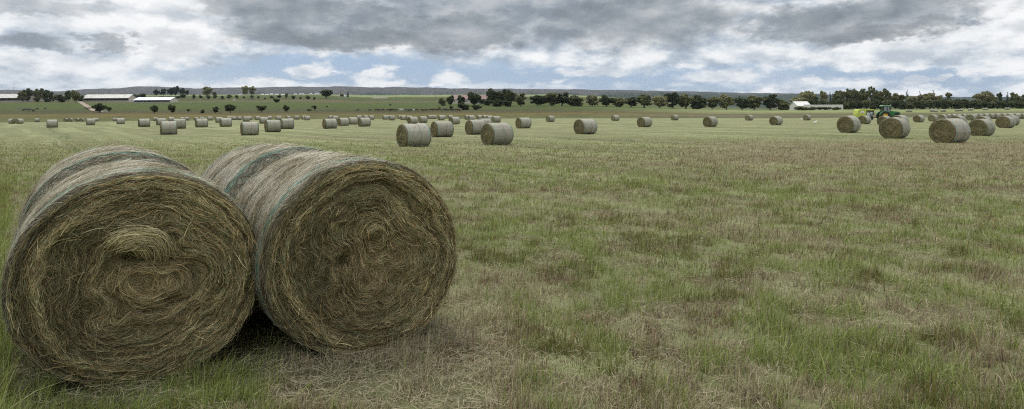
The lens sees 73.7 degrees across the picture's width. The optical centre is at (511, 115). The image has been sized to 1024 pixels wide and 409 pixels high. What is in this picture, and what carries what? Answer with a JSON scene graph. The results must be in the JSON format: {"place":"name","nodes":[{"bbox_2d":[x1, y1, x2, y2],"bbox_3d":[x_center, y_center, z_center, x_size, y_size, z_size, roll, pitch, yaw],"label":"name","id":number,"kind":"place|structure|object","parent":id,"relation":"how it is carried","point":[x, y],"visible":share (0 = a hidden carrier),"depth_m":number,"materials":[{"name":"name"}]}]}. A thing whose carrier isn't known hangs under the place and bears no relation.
{"place":"outdoors","nodes":[
{"label":"outdoors","id":0,"kind":"place"},
{"bbox_2d":[0,86,1021,107],"bbox_3d":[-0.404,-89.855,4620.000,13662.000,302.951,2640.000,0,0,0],"label":"hills","id":1,"kind":"structure","parent":0,"point":[297,90],"depth_m":4825.99,"materials":[{"name":"green plant"}]},
{"bbox_2d":[0,94,1023,408],"bbox_3d":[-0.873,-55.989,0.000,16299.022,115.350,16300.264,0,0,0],"label":"ground","id":2,"kind":"structure","parent":0,"point":[734,124],"depth_m":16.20,"materials":[{"name":"green plant"}]},
{"bbox_2d":[0,94,34,101],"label":"farm shed","id":3,"kind":"structure","parent":2,"relation":"on","point":[8,98],"depth_m":710.62,"materials":[{"name":"metal"}]},
{"bbox_2d":[17,90,26,101],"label":"tree","id":4,"kind":"object","parent":2,"relation":"on","point":[21,95],"visible":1,"depth_m":689.60,"materials":[{"name":"green plant"}]},
{"bbox_2d":[25,88,32,101],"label":"tree","id":5,"kind":"object","parent":2,"relation":"on","point":[29,94],"visible":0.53,"depth_m":705.20,"materials":[{"name":"green plant"}]},
{"bbox_2d":[46,120,57,127],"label":"hay bale","id":6,"kind":"object","parent":2,"relation":"on","point":[51,123],"visible":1,"depth_m":106.22,"materials":[{"name":"plant"}]},
{"bbox_2d":[55,94,65,101],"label":"bush","id":7,"kind":"object","parent":2,"relation":"on","point":[60,98],"visible":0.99,"depth_m":688.18,"materials":[{"name":"green plant"}]},
{"bbox_2d":[70,90,79,101],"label":"tree","id":8,"kind":"object","parent":2,"relation":"on","point":[75,95],"visible":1,"depth_m":687.89,"materials":[{"name":"green plant"}]},
{"bbox_2d":[91,103,107,112],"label":"tree","id":9,"kind":"object","parent":2,"relation":"on","point":[98,107],"visible":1,"depth_m":373.94,"materials":[{"name":"green plant"}]},
{"bbox_2d":[13,142,200,237],"bbox_3d":[-3.548,0.956,6.180,1.571,1.389,1.635,0,0,-34],"label":"hay bale","id":10,"kind":"object","parent":2,"relation":"on","point":[72,165],"visible":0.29,"depth_m":5.66,"materials":[{"name":"plant"}]},
{"bbox_2d":[83,94,135,101],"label":"farm shed","id":11,"kind":"structure","parent":2,"relation":"on","point":[109,97],"depth_m":709.29,"materials":[{"name":"metal"}]},
{"bbox_2d":[0,165,237,408],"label":"long grass","id":12,"kind":"structure","parent":2,"relation":"on","point":[5,200],"depth_m":4.51,"materials":[{"name":"green plant"}]},
{"bbox_2d":[0,158,257,390],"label":"hay bale","id":13,"kind":"object","parent":2,"relation":"on","point":[111,268],"visible":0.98,"depth_m":4.15,"materials":[{"name":"plant"}]},
{"bbox_2d":[138,118,149,126],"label":"hay bale","id":14,"kind":"object","parent":2,"relation":"on","point":[144,122],"visible":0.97,"depth_m":106.22,"materials":[{"name":"plant"}]},
{"bbox_2d":[134,97,178,102],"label":"farm shed","id":15,"kind":"structure","parent":2,"relation":"on","point":[157,99],"depth_m":660.07,"materials":[{"name":"metal"}]},
{"bbox_2d":[160,121,177,134],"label":"hay bale","id":16,"kind":"object","parent":2,"relation":"on","point":[168,127],"visible":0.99,"depth_m":62.05,"materials":[{"name":"plant"}]},
{"bbox_2d":[172,119,185,128],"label":"hay bale","id":17,"kind":"object","parent":2,"relation":"on","point":[181,123],"visible":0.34,"depth_m":90.62,"materials":[{"name":"plant"}]},
{"bbox_2d":[195,118,207,126],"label":"hay bale","id":18,"kind":"object","parent":2,"relation":"on","point":[201,122],"visible":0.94,"depth_m":99.37,"materials":[{"name":"plant"}]},
{"bbox_2d":[202,86,213,94],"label":"gum tree","id":19,"kind":"object","parent":2,"relation":"on","point":[207,90],"visible":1,"depth_m":1176.89,"materials":[{"name":"green plant"}]},
{"bbox_2d":[219,118,231,126],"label":"hay bale","id":20,"kind":"object","parent":2,"relation":"on","point":[225,122],"visible":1,"depth_m":102.66,"materials":[{"name":"plant"}]},
{"bbox_2d":[224,104,236,112],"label":"tree","id":21,"kind":"object","parent":2,"relation":"on","point":[230,107],"visible":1,"depth_m":349.30,"materials":[{"name":"green plant"}]},
{"bbox_2d":[240,122,258,134],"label":"hay bale","id":22,"kind":"object","parent":2,"relation":"on","point":[249,128],"visible":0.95,"depth_m":58.05,"materials":[{"name":"plant"}]},
{"bbox_2d":[200,141,325,199],"bbox_3d":[-2.294,0.956,6.728,1.524,1.397,1.658,0,0,-34],"label":"hay bale","id":23,"kind":"object","parent":2,"relation":"on","point":[231,171],"visible":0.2,"depth_m":6.26,"materials":[{"name":"plant"}]},
{"bbox_2d":[264,120,280,131],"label":"hay bale","id":24,"kind":"object","parent":2,"relation":"on","point":[272,125],"visible":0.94,"depth_m":69.17,"materials":[{"name":"plant"}]},
{"bbox_2d":[280,118,293,128],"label":"hay bale","id":25,"kind":"object","parent":2,"relation":"on","point":[288,123],"visible":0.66,"depth_m":85.20,"materials":[{"name":"plant"}]},
{"bbox_2d":[320,89,332,97],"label":"tree","id":26,"kind":"object","parent":2,"relation":"on","point":[325,92],"visible":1,"depth_m":855.84,"materials":[{"name":"green plant"}]},
{"bbox_2d":[322,118,336,128],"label":"hay bale","id":27,"kind":"object","parent":2,"relation":"on","point":[329,123],"visible":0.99,"depth_m":85.88,"materials":[{"name":"plant"}]},
{"bbox_2d":[337,118,349,125],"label":"hay bale","id":28,"kind":"object","parent":2,"relation":"on","point":[343,121],"visible":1,"depth_m":106.23,"materials":[{"name":"plant"}]},
{"bbox_2d":[233,148,459,358],"bbox_3d":[-1.382,0.953,5.331,1.502,1.365,1.650,0,0,-33],"label":"hay bale","id":29,"kind":"object","parent":2,"relation":"on","point":[355,253],"visible":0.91,"depth_m":4.68,"materials":[{"name":"plant"}]},
{"bbox_2d":[348,117,357,123],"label":"hay bale","id":30,"kind":"object","parent":2,"relation":"on","point":[353,120],"visible":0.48,"depth_m":118.47,"materials":[{"name":"plant"}]},
{"bbox_2d":[358,118,370,126],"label":"hay bale","id":31,"kind":"object","parent":2,"relation":"on","point":[363,122],"visible":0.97,"depth_m":99.36,"materials":[{"name":"plant"}]},
{"bbox_2d":[407,117,417,123],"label":"hay bale","id":32,"kind":"object","parent":2,"relation":"on","point":[412,120],"visible":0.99,"depth_m":123.23,"materials":[{"name":"plant"}]},
{"bbox_2d":[396,123,431,146],"bbox_3d":[-5.171,1.033,35.859,1.553,1.292,1.448,0,0,-33],"label":"hay bale","id":33,"kind":"object","parent":2,"relation":"on","point":[415,135],"visible":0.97,"depth_m":35.40,"materials":[{"name":"plant"}]},
{"bbox_2d":[418,116,427,122],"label":"hay bale","id":34,"kind":"object","parent":2,"relation":"on","point":[422,119],"visible":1,"depth_m":134.01},
{"bbox_2d":[430,121,453,136],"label":"hay bale","id":35,"kind":"object","parent":2,"relation":"on","point":[441,128],"visible":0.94,"depth_m":51.82,"materials":[{"name":"plant"}]},
{"bbox_2d":[449,117,459,123],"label":"hay bale","id":36,"kind":"object","parent":2,"relation":"on","point":[454,120],"visible":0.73,"depth_m":114.04,"materials":[{"name":"plant"}]},
{"bbox_2d":[457,103,469,109],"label":"bush","id":37,"kind":"object","parent":2,"relation":"on","point":[463,106],"visible":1,"depth_m":427.64,"materials":[{"name":"green plant"}]},
{"bbox_2d":[452,95,487,103],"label":"farmhouse","id":38,"kind":"object","parent":2,"relation":"on","point":[455,101],"visible":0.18,"depth_m":620.58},
{"bbox_2d":[467,92,481,104],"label":"tree","id":39,"kind":"object","parent":2,"relation":"on","point":[473,98],"visible":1,"depth_m":556.86,"materials":[{"name":"green plant"}]},
{"bbox_2d":[465,119,485,134],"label":"hay bale","id":40,"kind":"object","parent":2,"relation":"on","point":[473,127],"visible":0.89,"depth_m":57.50,"materials":[{"name":"plant"}]},
{"bbox_2d":[486,88,497,102],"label":"tree","id":41,"kind":"object","parent":2,"relation":"on","point":[492,95],"visible":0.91,"depth_m":561.71,"materials":[{"name":"green plant"}]},
{"bbox_2d":[491,116,500,122],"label":"hay bale","id":42,"kind":"object","parent":2,"relation":"on","point":[495,119],"visible":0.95,"depth_m":133.97},
{"bbox_2d":[480,122,513,144],"bbox_3d":[-0.825,0.997,37.097,1.489,1.263,1.332,0,0,-36],"label":"hay bale","id":43,"kind":"object","parent":2,"relation":"on","point":[502,133],"visible":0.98,"depth_m":36.68,"materials":[{"name":"plant"}]},
{"bbox_2d":[492,99,502,106],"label":"bush","id":44,"kind":"object","parent":2,"relation":"on","point":[497,103],"visible":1,"depth_m":527.38,"materials":[{"name":"green plant"}]},
{"bbox_2d":[497,89,506,105],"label":"tree","id":45,"kind":"object","parent":2,"relation":"on","point":[501,95],"visible":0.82,"depth_m":561.35,"materials":[{"name":"green plant"}]},
{"bbox_2d":[505,90,516,101],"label":"tree","id":46,"kind":"object","parent":2,"relation":"on","point":[510,95],"visible":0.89,"depth_m":541.36,"materials":[{"name":"green plant"}]},
{"bbox_2d":[0,132,1023,195],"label":"grass","id":47,"kind":"structure","parent":2,"relation":"on","point":[801,183],"depth_m":21.63,"materials":[{"name":"green plant"}]},
{"bbox_2d":[0,185,1023,408],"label":"hay litter","id":48,"kind":"object","parent":2,"relation":"on","point":[335,355],"visible":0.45,"depth_m":4.43,"materials":[{"name":"plant"}]},
{"bbox_2d":[514,93,526,106],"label":"tree","id":49,"kind":"object","parent":2,"relation":"on","point":[520,99],"visible":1,"depth_m":521.82,"materials":[{"name":"green plant"}]},
{"bbox_2d":[515,118,531,127],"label":"hay bale","id":50,"kind":"object","parent":2,"relation":"on","point":[523,122],"visible":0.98,"depth_m":81.98,"materials":[{"name":"plant"}]},
{"bbox_2d":[530,95,547,105],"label":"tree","id":51,"kind":"object","parent":2,"relation":"on","point":[537,100],"visible":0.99,"depth_m":542.51,"materials":[{"name":"green plant"}]},
{"bbox_2d":[544,92,558,105],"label":"gum tree","id":52,"kind":"object","parent":2,"relation":"on","point":[550,98],"visible":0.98,"depth_m":540.88,"materials":[{"name":"green plant"}]},
{"bbox_2d":[553,92,568,105],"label":"tree","id":53,"kind":"object","parent":2,"relation":"on","point":[563,98],"visible":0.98,"depth_m":541.62,"materials":[{"name":"green plant"}]},
{"bbox_2d":[566,95,583,105],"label":"bush","id":54,"kind":"object","parent":2,"relation":"on","point":[574,100],"visible":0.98,"depth_m":541.32,"materials":[{"name":"green plant"}]},
{"bbox_2d":[573,119,596,133],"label":"hay bale","id":55,"kind":"object","parent":2,"relation":"on","point":[585,126],"visible":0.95,"depth_m":57.75,"materials":[{"name":"plant"}]},
{"bbox_2d":[585,95,598,105],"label":"gum tree","id":56,"kind":"object","parent":2,"relation":"on","point":[592,100],"visible":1,"depth_m":542.50,"materials":[{"name":"green plant"}]},
{"bbox_2d":[598,95,614,106],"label":"tree","id":57,"kind":"object","parent":2,"relation":"on","point":[605,100],"visible":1,"depth_m":541.71,"materials":[{"name":"green plant"}]},
{"bbox_2d":[610,98,628,106],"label":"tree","id":58,"kind":"object","parent":2,"relation":"on","point":[619,102],"visible":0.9,"depth_m":540.71,"materials":[{"name":"green plant"}]},
{"bbox_2d":[625,97,639,106],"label":"gum tree","id":59,"kind":"object","parent":2,"relation":"on","point":[632,101],"visible":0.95,"depth_m":541.71,"materials":[{"name":"green plant"}]},
{"bbox_2d":[635,94,652,107],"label":"tree","id":60,"kind":"object","parent":2,"relation":"on","point":[645,100],"visible":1,"depth_m":542.35,"materials":[{"name":"green plant"}]},
{"bbox_2d":[637,117,651,126],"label":"hay bale","id":61,"kind":"object","parent":2,"relation":"on","point":[644,121],"visible":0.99,"depth_m":85.95,"materials":[{"name":"plant"}]},
{"bbox_2d":[651,95,668,107],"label":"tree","id":62,"kind":"object","parent":2,"relation":"on","point":[659,101],"visible":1,"depth_m":540.85,"materials":[{"name":"green plant"}]},
{"bbox_2d":[663,92,679,108],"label":"gum tree","id":63,"kind":"object","parent":2,"relation":"on","point":[672,98],"visible":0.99,"depth_m":542.88,"materials":[{"name":"green plant"}]},
{"bbox_2d":[678,93,694,108],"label":"tree","id":64,"kind":"object","parent":2,"relation":"on","point":[685,100],"visible":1,"depth_m":542.19,"materials":[{"name":"green plant"}]},
{"bbox_2d":[690,95,706,108],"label":"tree","id":65,"kind":"object","parent":2,"relation":"on","point":[698,102],"visible":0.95,"depth_m":542.37,"materials":[{"name":"green plant"}]},
{"bbox_2d":[703,116,717,126],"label":"hay bale","id":66,"kind":"object","parent":2,"relation":"on","point":[711,121],"visible":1,"depth_m":86.26,"materials":[{"name":"plant"}]},
{"bbox_2d":[705,96,719,109],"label":"gum tree","id":67,"kind":"object","parent":2,"relation":"on","point":[713,102],"visible":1,"depth_m":543.32,"materials":[{"name":"green plant"}]},
{"bbox_2d":[717,94,735,109],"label":"tree","id":68,"kind":"object","parent":2,"relation":"on","point":[725,101],"visible":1,"depth_m":542.52,"materials":[{"name":"green plant"}]},
{"bbox_2d":[735,97,752,109],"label":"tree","id":69,"kind":"object","parent":2,"relation":"on","point":[742,103],"visible":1,"depth_m":540.43,"materials":[{"name":"green plant"}]},
{"bbox_2d":[746,95,765,109],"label":"gum tree","id":70,"kind":"object","parent":2,"relation":"on","point":[755,101],"visible":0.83,"depth_m":541.79,"materials":[{"name":"green plant"}]},
{"bbox_2d":[763,94,779,109],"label":"tree","id":71,"kind":"object","parent":2,"relation":"on","point":[770,101],"visible":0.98,"depth_m":543.66,"materials":[{"name":"green plant"}]},
{"bbox_2d":[769,116,782,124],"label":"hay bale","id":72,"kind":"object","parent":2,"relation":"on","point":[775,120],"visible":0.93,"depth_m":96.27,"materials":[{"name":"plant"}]},
{"bbox_2d":[776,99,789,109],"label":"bush","id":73,"kind":"object","parent":2,"relation":"on","point":[782,104],"visible":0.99,"depth_m":542.99,"materials":[{"name":"green plant"}]},
{"bbox_2d":[789,97,806,104],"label":"gum tree","id":74,"kind":"object","parent":2,"relation":"on","point":[797,99],"visible":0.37,"depth_m":541.45,"materials":[{"name":"green plant"}]},
{"bbox_2d":[789,101,809,109],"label":"farm building","id":75,"kind":"structure","parent":2,"relation":"on","point":[793,104],"depth_m":524.09,"materials":[{"name":"white metal"}]},
{"bbox_2d":[803,91,815,101],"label":"gum tree","id":76,"kind":"object","parent":2,"relation":"on","point":[811,95],"visible":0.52,"depth_m":571.83,"materials":[{"name":"green plant"}]},
{"bbox_2d":[804,104,842,109],"bbox_3d":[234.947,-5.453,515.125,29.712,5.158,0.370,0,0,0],"label":"farm building","id":77,"kind":"structure","parent":2,"relation":"on","point":[834,105],"depth_m":515.00,"materials":[{"name":"metal"}]},
{"bbox_2d":[819,90,827,100],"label":"gum tree","id":78,"kind":"object","parent":2,"relation":"on","point":[823,96],"visible":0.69,"depth_m":573.40,"materials":[{"name":"green plant"}]},
{"bbox_2d":[833,90,845,100],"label":"gum tree","id":79,"kind":"object","parent":2,"relation":"on","point":[840,94],"visible":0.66,"depth_m":572.62,"materials":[{"name":"green plant"}]},
{"bbox_2d":[836,116,860,132],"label":"hay bale","id":80,"kind":"object","parent":2,"relation":"on","point":[847,124],"visible":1,"depth_m":57.53,"materials":[{"name":"plant"}]},
{"bbox_2d":[845,88,853,102],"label":"gum tree","id":81,"kind":"object","parent":2,"relation":"on","point":[849,94],"visible":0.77,"depth_m":573.48,"materials":[{"name":"green plant"}]},
{"bbox_2d":[848,101,856,108],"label":"bush","id":82,"kind":"object","parent":2,"relation":"on","point":[852,104],"visible":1,"depth_m":533.70,"materials":[{"name":"green plant"}]},
{"bbox_2d":[852,88,860,108],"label":"gum tree","id":83,"kind":"object","parent":2,"relation":"on","point":[856,94],"visible":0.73,"depth_m":573.15,"materials":[{"name":"green plant"}]},
{"bbox_2d":[859,88,869,108],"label":"gum tree","id":84,"kind":"object","parent":2,"relation":"on","point":[865,94],"visible":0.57,"depth_m":572.71,"materials":[{"name":"green plant"}]},
{"bbox_2d":[858,116,870,123],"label":"hay bale","id":85,"kind":"object","parent":2,"relation":"on","point":[865,119],"visible":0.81,"depth_m":102.65,"materials":[{"name":"plant"}]},
{"bbox_2d":[853,109,876,119],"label":"baler","id":86,"kind":"object","parent":2,"relation":"on","point":[857,113],"visible":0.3,"depth_m":142.95,"materials":[{"name":"yellow metal"}]},
{"bbox_2d":[868,86,874,100],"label":"gum tree","id":87,"kind":"object","parent":2,"relation":"on","point":[872,91],"visible":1,"depth_m":573.91,"materials":[{"name":"green plant"}]},
{"bbox_2d":[869,99,879,109],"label":"bush","id":88,"kind":"object","parent":2,"relation":"on","point":[874,104],"visible":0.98,"depth_m":533.08,"materials":[{"name":"green plant"}]},
{"bbox_2d":[872,90,884,108],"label":"gum tree","id":89,"kind":"object","parent":2,"relation":"on","point":[878,95],"visible":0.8,"depth_m":572.27,"materials":[{"name":"green plant"}]},
{"bbox_2d":[876,105,899,118],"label":"tractor","id":90,"kind":"object","parent":2,"relation":"on","point":[889,113],"visible":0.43,"depth_m":142.39,"materials":[{"name":"green metal"}]},
{"bbox_2d":[879,117,910,138],"bbox_3d":[25.222,0.836,44.998,1.708,1.435,1.574,0,0,-43],"label":"hay bale","id":91,"kind":"object","parent":2,"relation":"on","point":[894,127],"visible":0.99,"depth_m":44.48,"materials":[{"name":"plant"}]},
{"bbox_2d":[890,100,899,109],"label":"bush","id":92,"kind":"object","parent":2,"relation":"on","point":[895,104],"visible":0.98,"depth_m":534.00,"materials":[{"name":"green plant"}]},
{"bbox_2d":[890,93,906,108],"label":"gum tree","id":93,"kind":"object","parent":2,"relation":"on","point":[896,96],"visible":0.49,"depth_m":572.51,"materials":[{"name":"green plant"}]},
{"bbox_2d":[899,100,907,108],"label":"bush","id":94,"kind":"object","parent":2,"relation":"on","point":[903,104],"visible":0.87,"depth_m":539.76,"materials":[{"name":"green plant"}]},
{"bbox_2d":[912,100,922,107],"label":"bush","id":95,"kind":"object","parent":2,"relation":"on","point":[916,103],"visible":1,"depth_m":533.23,"materials":[{"name":"green plant"}]},
{"bbox_2d":[913,115,924,121],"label":"hay bale","id":96,"kind":"object","parent":2,"relation":"on","point":[918,118],"visible":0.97,"depth_m":118.52,"materials":[{"name":"plant"}]},
{"bbox_2d":[923,92,935,108],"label":"gum tree","id":97,"kind":"object","parent":2,"relation":"on","point":[929,95],"visible":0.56,"depth_m":571.96,"materials":[{"name":"green plant"}]},
{"bbox_2d":[932,100,944,108],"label":"bush","id":98,"kind":"object","parent":2,"relation":"on","point":[937,104],"visible":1,"depth_m":533.22,"materials":[{"name":"green plant"}]},
{"bbox_2d":[928,118,970,142],"bbox_3d":[23.963,0.839,37.377,1.715,1.375,1.531,0,0,-29],"label":"hay bale","id":99,"kind":"object","parent":2,"relation":"on","point":[953,130],"visible":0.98,"depth_m":36.93,"materials":[{"name":"plant"}]},
{"bbox_2d":[952,99,964,108],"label":"bush","id":100,"kind":"object","parent":2,"relation":"on","point":[957,103],"visible":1,"depth_m":533.69,"materials":[{"name":"green plant"}]},
{"bbox_2d":[970,100,982,108],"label":"bush","id":101,"kind":"object","parent":2,"relation":"on","point":[975,104],"visible":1,"depth_m":533.60,"materials":[{"name":"green plant"}]},
{"bbox_2d":[972,91,990,101],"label":"gum tree","id":102,"kind":"object","parent":2,"relation":"on","point":[980,97],"visible":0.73,"depth_m":572.73,"materials":[{"name":"green plant"}]},
{"bbox_2d":[968,119,995,135],"bbox_3d":[33.464,0.874,48.667,1.545,1.266,1.371,0,0,-34],"label":"hay bale","id":103,"kind":"object","parent":2,"relation":"on","point":[982,127],"visible":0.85,"depth_m":48.23,"materials":[{"name":"plant"}]},
{"bbox_2d":[991,101,1004,108],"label":"bush","id":104,"kind":"object","parent":2,"relation":"on","point":[998,104],"visible":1,"depth_m":532.58,"materials":[{"name":"green plant"}]},
{"bbox_2d":[995,116,1015,127],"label":"hay bale","id":105,"kind":"object","parent":2,"relation":"on","point":[1005,122],"visible":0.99,"depth_m":73.06,"materials":[{"name":"plant"}]},
{"bbox_2d":[1009,92,1022,107],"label":"tree","id":106,"kind":"object","parent":2,"relation":"on","point":[1014,96],"visible":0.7,"depth_m":573.94,"materials":[{"name":"green plant"}]},
{"bbox_2d":[1013,100,1023,108],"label":"bush","id":107,"kind":"object","parent":2,"relation":"on","point":[1019,104],"visible":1,"depth_m":534.04,"materials":[{"name":"green plant"}]},
{"bbox_2d":[0,0,1023,96],"label":"sky","id":108,"kind":"structure","parent":0,"point":[960,48],"materials":[{"name":"grey"}]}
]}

